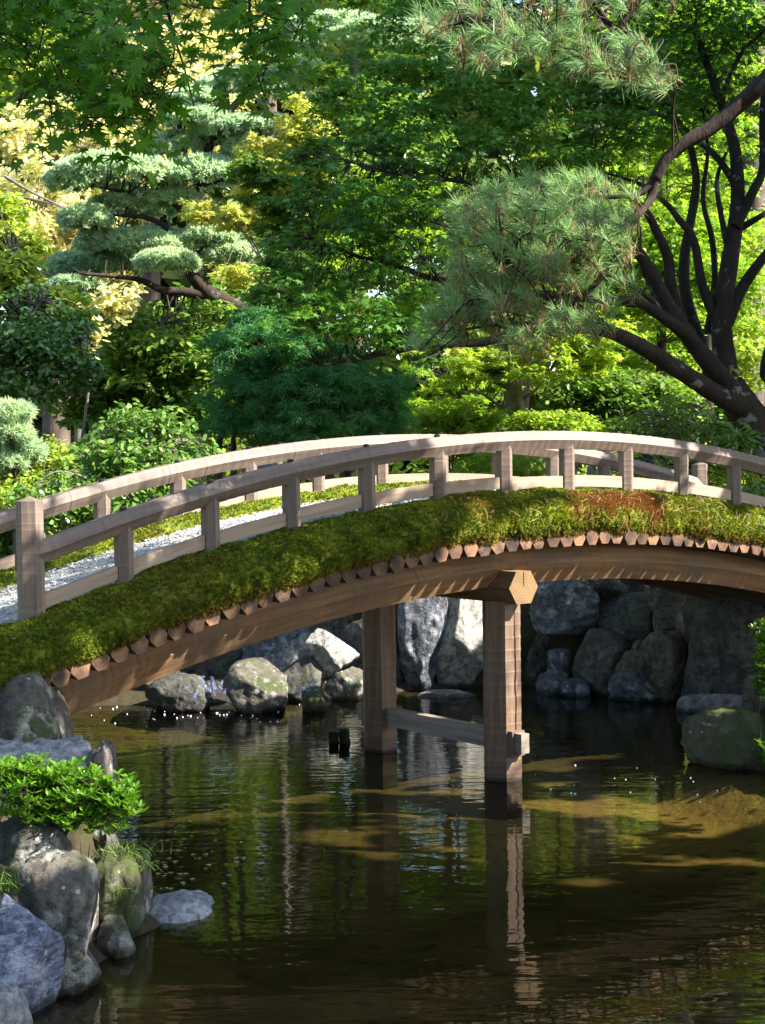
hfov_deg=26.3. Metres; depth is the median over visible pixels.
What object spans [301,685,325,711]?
rock
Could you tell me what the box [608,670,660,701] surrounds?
rock
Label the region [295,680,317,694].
waterfall
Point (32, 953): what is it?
rock
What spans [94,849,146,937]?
rock
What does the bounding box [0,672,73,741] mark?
rock
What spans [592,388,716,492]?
shrub
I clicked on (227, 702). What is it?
waterfall
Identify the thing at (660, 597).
rock
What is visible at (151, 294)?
conifer
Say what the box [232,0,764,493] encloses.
spreading maple
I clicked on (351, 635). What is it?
rock
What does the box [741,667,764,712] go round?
rock
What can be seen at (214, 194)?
woods
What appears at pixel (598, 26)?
tree
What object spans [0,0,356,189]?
overhanging maple
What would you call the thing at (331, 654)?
rock
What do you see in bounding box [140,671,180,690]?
rock
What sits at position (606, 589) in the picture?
rock
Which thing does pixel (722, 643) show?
rock
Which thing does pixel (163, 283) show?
conifer
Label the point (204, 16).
golden tree
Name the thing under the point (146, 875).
rock
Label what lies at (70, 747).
rock
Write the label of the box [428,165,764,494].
tree
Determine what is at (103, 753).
rock
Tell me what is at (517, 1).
sky
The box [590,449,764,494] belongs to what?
rounded bush
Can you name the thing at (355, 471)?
conifer
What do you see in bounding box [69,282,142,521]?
golden tree
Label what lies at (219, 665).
rock
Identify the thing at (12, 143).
golden tree
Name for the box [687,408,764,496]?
leafy shrub
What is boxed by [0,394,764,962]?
ground
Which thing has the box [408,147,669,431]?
tree
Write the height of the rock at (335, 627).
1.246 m
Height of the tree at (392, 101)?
9.546 m
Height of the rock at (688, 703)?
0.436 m
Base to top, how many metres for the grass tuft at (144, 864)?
0.107 m
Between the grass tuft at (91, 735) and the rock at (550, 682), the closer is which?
the grass tuft at (91, 735)
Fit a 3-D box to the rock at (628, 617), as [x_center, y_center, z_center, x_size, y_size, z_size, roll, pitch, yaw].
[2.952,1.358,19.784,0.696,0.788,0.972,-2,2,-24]
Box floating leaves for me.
[142,820,266,893]
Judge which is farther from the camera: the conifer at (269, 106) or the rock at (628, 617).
the conifer at (269, 106)
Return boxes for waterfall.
[184,676,228,703]
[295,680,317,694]
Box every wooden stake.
[328,730,338,743]
[338,727,350,743]
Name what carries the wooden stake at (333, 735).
in the water
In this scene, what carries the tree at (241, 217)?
on the ground
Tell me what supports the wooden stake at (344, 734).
in the water
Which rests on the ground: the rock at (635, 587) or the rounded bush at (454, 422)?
the rounded bush at (454, 422)
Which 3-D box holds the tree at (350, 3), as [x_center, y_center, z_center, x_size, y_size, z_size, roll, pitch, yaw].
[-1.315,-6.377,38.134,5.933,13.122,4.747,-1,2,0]
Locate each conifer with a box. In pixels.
[42,4,71,455]
[89,104,107,478]
[137,1,160,493]
[160,279,167,308]
[259,94,292,461]
[344,49,364,476]
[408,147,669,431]
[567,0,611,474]
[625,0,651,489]
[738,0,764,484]
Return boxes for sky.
[0,0,746,380]
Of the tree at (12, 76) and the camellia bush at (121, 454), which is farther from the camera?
the tree at (12, 76)
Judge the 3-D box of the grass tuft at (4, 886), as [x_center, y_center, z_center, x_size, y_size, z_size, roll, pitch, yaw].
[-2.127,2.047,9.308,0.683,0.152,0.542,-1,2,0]
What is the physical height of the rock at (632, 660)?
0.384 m
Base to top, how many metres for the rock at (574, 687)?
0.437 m
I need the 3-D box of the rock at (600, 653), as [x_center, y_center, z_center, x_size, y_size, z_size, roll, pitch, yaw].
[2.673,1.872,19.476,0.649,0.999,0.739,1,3,43]
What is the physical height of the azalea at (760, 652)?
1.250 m
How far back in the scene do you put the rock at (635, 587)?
20.03 m
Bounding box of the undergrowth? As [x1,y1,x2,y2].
[0,382,762,581]
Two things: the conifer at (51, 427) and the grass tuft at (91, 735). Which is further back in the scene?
the conifer at (51, 427)
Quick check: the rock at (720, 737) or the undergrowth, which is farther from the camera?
the undergrowth
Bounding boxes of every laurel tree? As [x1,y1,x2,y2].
[0,190,105,505]
[42,296,237,496]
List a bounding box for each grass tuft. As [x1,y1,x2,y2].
[0,862,21,893]
[0,863,88,893]
[14,709,36,713]
[72,833,171,860]
[83,726,107,740]
[117,881,153,893]
[121,853,166,872]
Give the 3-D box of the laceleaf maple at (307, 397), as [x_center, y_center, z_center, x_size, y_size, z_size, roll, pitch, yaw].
[-0.946,-1.158,19.845,2.912,2.834,1.941,-1,2,0]
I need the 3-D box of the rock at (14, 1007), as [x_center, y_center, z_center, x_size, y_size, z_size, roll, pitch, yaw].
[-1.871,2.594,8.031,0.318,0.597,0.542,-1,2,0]
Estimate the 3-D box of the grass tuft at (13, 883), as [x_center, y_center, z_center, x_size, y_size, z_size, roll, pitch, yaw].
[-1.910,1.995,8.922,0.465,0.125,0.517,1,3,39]
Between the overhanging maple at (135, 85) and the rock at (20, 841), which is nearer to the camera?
the overhanging maple at (135, 85)
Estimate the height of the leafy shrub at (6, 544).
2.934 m
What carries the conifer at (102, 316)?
on the ground
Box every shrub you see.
[0,509,12,557]
[534,365,711,450]
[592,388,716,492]
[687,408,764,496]
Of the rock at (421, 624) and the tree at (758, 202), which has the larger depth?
the tree at (758, 202)
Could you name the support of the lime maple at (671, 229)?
on the ground
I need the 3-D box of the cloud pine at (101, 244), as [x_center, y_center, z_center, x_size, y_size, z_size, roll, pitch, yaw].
[-2.272,-3.430,25.922,6.492,8.767,2.594,-1,2,0]
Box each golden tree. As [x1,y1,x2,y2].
[0,80,243,424]
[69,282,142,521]
[89,0,280,486]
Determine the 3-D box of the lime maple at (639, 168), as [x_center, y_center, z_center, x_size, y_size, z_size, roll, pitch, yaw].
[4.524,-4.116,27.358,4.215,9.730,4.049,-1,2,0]
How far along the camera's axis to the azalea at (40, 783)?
10.07 m
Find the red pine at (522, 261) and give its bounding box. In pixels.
[398,0,764,364]
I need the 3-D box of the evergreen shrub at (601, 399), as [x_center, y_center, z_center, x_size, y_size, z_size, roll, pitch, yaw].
[3.482,-0.585,23.496,2.326,3.075,1.889,-2,2,-31]
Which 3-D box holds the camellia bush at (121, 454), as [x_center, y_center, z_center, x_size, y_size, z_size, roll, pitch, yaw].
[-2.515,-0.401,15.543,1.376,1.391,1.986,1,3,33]
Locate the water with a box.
[31,685,764,1023]
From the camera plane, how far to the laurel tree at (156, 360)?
24.57 m
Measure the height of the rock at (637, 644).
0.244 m
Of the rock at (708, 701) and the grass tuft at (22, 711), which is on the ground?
the rock at (708, 701)
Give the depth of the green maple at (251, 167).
21.62 m
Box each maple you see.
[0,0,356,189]
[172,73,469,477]
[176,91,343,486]
[185,303,422,480]
[216,61,369,477]
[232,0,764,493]
[280,164,700,472]
[431,303,646,476]
[532,0,764,498]
[534,151,764,492]
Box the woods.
[0,0,747,492]
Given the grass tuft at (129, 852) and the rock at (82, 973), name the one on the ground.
the rock at (82, 973)
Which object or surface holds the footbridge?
on the ground
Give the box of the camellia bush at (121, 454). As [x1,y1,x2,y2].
[0,397,222,536]
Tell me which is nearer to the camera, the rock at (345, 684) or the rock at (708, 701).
the rock at (708, 701)
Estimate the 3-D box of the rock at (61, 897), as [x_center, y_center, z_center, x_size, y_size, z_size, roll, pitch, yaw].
[-1.777,2.343,9.031,0.438,0.962,0.536,-1,2,0]
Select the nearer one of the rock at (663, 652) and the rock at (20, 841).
the rock at (20, 841)
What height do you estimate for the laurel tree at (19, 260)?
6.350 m
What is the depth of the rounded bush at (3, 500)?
15.49 m
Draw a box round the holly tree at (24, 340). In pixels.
[0,280,117,419]
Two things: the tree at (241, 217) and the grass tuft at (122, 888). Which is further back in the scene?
the tree at (241, 217)
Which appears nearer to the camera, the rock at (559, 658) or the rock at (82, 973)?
the rock at (82, 973)
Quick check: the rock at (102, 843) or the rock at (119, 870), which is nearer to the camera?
the rock at (119, 870)
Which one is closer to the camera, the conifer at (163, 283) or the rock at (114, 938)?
the rock at (114, 938)
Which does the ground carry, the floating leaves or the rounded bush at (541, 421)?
the rounded bush at (541, 421)
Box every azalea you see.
[0,752,148,836]
[747,618,764,762]
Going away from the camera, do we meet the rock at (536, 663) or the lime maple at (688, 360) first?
the rock at (536, 663)
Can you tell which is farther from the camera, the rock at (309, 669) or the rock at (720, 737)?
the rock at (309, 669)
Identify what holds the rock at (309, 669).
on the ground
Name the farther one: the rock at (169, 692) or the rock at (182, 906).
the rock at (169, 692)
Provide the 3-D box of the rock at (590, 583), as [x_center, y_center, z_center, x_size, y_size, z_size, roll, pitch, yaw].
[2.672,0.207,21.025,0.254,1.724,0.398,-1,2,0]
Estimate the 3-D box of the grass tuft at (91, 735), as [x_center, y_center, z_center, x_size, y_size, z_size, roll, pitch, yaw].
[-1.988,1.512,11.329,0.198,0.120,0.246,-1,2,-7]
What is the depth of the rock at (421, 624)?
19.66 m
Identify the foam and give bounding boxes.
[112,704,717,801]
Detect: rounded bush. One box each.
[0,433,80,497]
[0,478,18,509]
[391,391,584,476]
[509,408,610,432]
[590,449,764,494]
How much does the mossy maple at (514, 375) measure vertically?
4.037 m
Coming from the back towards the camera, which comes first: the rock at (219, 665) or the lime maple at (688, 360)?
the lime maple at (688, 360)
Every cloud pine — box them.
[0,396,50,507]
[39,8,437,482]
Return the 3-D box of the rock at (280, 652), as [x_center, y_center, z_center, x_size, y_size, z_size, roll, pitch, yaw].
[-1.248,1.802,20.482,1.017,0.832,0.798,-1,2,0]
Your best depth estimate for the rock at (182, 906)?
10.29 m
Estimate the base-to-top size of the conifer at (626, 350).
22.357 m
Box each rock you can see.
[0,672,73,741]
[0,734,90,812]
[0,813,72,866]
[0,893,64,1013]
[0,979,32,1023]
[17,849,99,956]
[58,942,101,995]
[81,854,98,941]
[85,739,119,842]
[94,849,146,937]
[96,912,135,957]
[97,830,120,852]
[135,851,152,913]
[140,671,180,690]
[145,673,212,711]
[150,889,214,922]
[179,647,242,676]
[221,657,287,712]
[242,627,312,670]
[281,654,328,701]
[297,628,358,677]
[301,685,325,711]
[307,615,352,676]
[321,666,362,699]
[339,619,401,684]
[397,596,448,689]
[417,689,474,697]
[435,597,482,686]
[525,633,549,680]
[529,579,599,637]
[535,669,568,694]
[547,648,571,674]
[560,678,590,696]
[571,628,627,695]
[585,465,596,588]
[593,578,630,601]
[595,592,654,649]
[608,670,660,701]
[615,650,644,673]
[620,580,650,593]
[631,639,642,650]
[639,630,685,702]
[647,587,686,612]
[652,607,683,634]
[676,693,704,712]
[680,593,764,696]
[680,707,764,769]
[698,693,741,710]
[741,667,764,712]
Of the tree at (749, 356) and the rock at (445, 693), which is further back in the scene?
the tree at (749, 356)
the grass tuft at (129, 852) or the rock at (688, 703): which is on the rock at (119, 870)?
the grass tuft at (129, 852)
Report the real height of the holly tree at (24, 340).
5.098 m
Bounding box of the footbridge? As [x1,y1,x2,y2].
[0,428,764,781]
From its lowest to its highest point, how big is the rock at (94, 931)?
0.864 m
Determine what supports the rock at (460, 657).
on the ground
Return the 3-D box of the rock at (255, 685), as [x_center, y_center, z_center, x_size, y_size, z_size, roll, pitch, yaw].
[-1.446,2.033,18.549,0.770,0.724,0.722,-1,2,0]
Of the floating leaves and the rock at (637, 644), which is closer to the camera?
the floating leaves
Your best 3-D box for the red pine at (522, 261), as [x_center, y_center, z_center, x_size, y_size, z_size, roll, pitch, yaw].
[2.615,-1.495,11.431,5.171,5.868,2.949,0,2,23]
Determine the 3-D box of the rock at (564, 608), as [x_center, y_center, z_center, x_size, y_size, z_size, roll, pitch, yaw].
[2.202,1.134,19.922,0.840,0.792,0.828,-1,2,0]
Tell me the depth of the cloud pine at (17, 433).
16.87 m
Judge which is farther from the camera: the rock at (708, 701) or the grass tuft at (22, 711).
the rock at (708, 701)
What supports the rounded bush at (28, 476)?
on the ground
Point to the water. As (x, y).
(417, 878)

